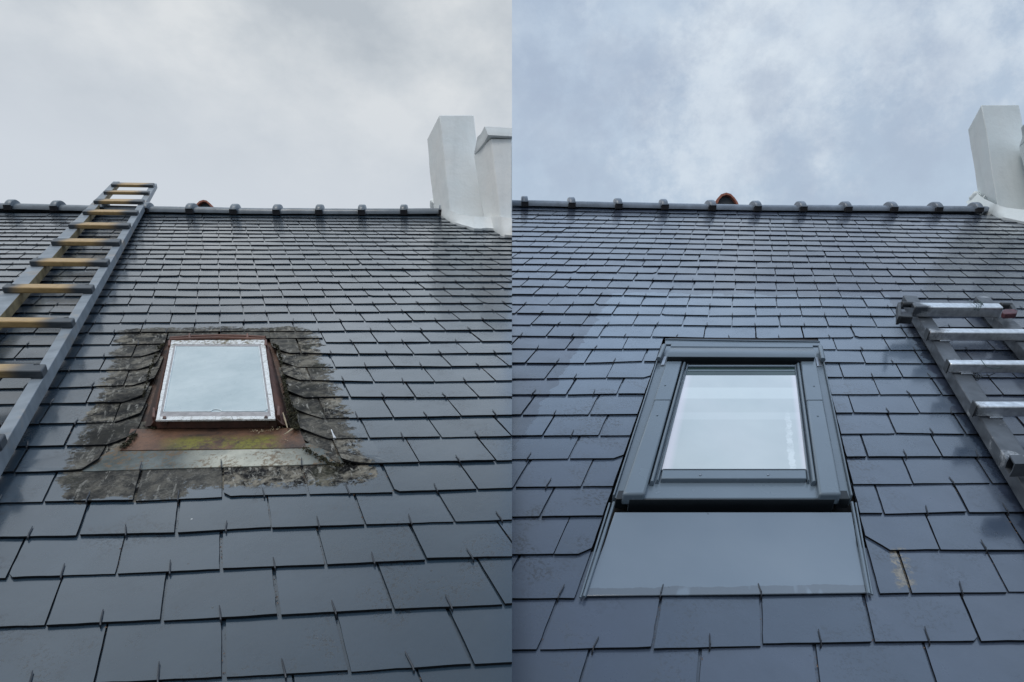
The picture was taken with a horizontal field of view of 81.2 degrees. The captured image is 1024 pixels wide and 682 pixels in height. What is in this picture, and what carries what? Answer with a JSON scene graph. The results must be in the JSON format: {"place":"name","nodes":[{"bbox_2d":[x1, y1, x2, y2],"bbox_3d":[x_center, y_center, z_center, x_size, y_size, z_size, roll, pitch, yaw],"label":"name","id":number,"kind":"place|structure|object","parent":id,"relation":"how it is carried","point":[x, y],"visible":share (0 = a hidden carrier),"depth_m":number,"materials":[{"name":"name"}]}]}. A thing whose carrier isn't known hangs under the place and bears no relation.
{"place":"outdoors","nodes":[
{"label":"outdoors","id":0,"kind":"place"},
{"bbox_2d":[0,115,511,681],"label":"house","id":1,"kind":"structure","parent":0,"point":[406,577],"depth_m":1.38,"materials":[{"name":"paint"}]},
{"bbox_2d":[0,181,156,476],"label":"ladder","id":2,"kind":"object","parent":1,"relation":"on","point":[20,289],"visible":1,"depth_m":2.23,"materials":[{"name":"grey metal"}]},
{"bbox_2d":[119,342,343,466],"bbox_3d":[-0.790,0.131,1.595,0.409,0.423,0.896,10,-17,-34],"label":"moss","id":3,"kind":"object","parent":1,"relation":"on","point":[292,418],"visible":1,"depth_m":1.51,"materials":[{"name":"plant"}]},
{"bbox_2d":[79,343,507,678],"bbox_3d":[-2.108,0.282,1.191,4.308,0.927,1.194,1,-14,-4],"label":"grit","id":4,"kind":"object","parent":1,"relation":"attached to","point":[270,525],"visible":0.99,"depth_m":1.08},
{"bbox_2d":[0,0,1023,208],"label":"sky","id":5,"kind":"structure","parent":0,"point":[223,103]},
{"bbox_2d":[512,105,1023,681],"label":"house","id":6,"kind":"structure","parent":0,"point":[748,445],"depth_m":1.53,"materials":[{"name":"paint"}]},
{"bbox_2d":[520,379,1016,681],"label":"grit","id":7,"kind":"object","parent":6,"relation":"attached to","point":[863,601],"visible":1,"depth_m":1.22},
{"bbox_2d":[896,295,1023,508],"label":"ladder","id":8,"kind":"object","parent":6,"relation":"on","point":[997,436],"visible":1,"depth_m":1.86,"materials":[{"name":"metal"}]},
{"bbox_2d":[963,299,984,309],"bbox_3d":[1.807,-0.147,2.319,0.062,0.101,0.217,-9,-16,31],"label":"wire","id":9,"kind":"object","parent":8,"relation":"attached to","point":[977,302],"visible":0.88,"depth_m":2.28,"materials":[{"name":"grey metal"}]},
{"bbox_2d":[972,373,994,380],"bbox_3d":[1.466,0.110,1.887,0.104,0.051,0.084,2,-14,-10],"label":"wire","id":10,"kind":"object","parent":8,"relation":"hanging from","point":[976,376],"visible":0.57,"depth_m":1.88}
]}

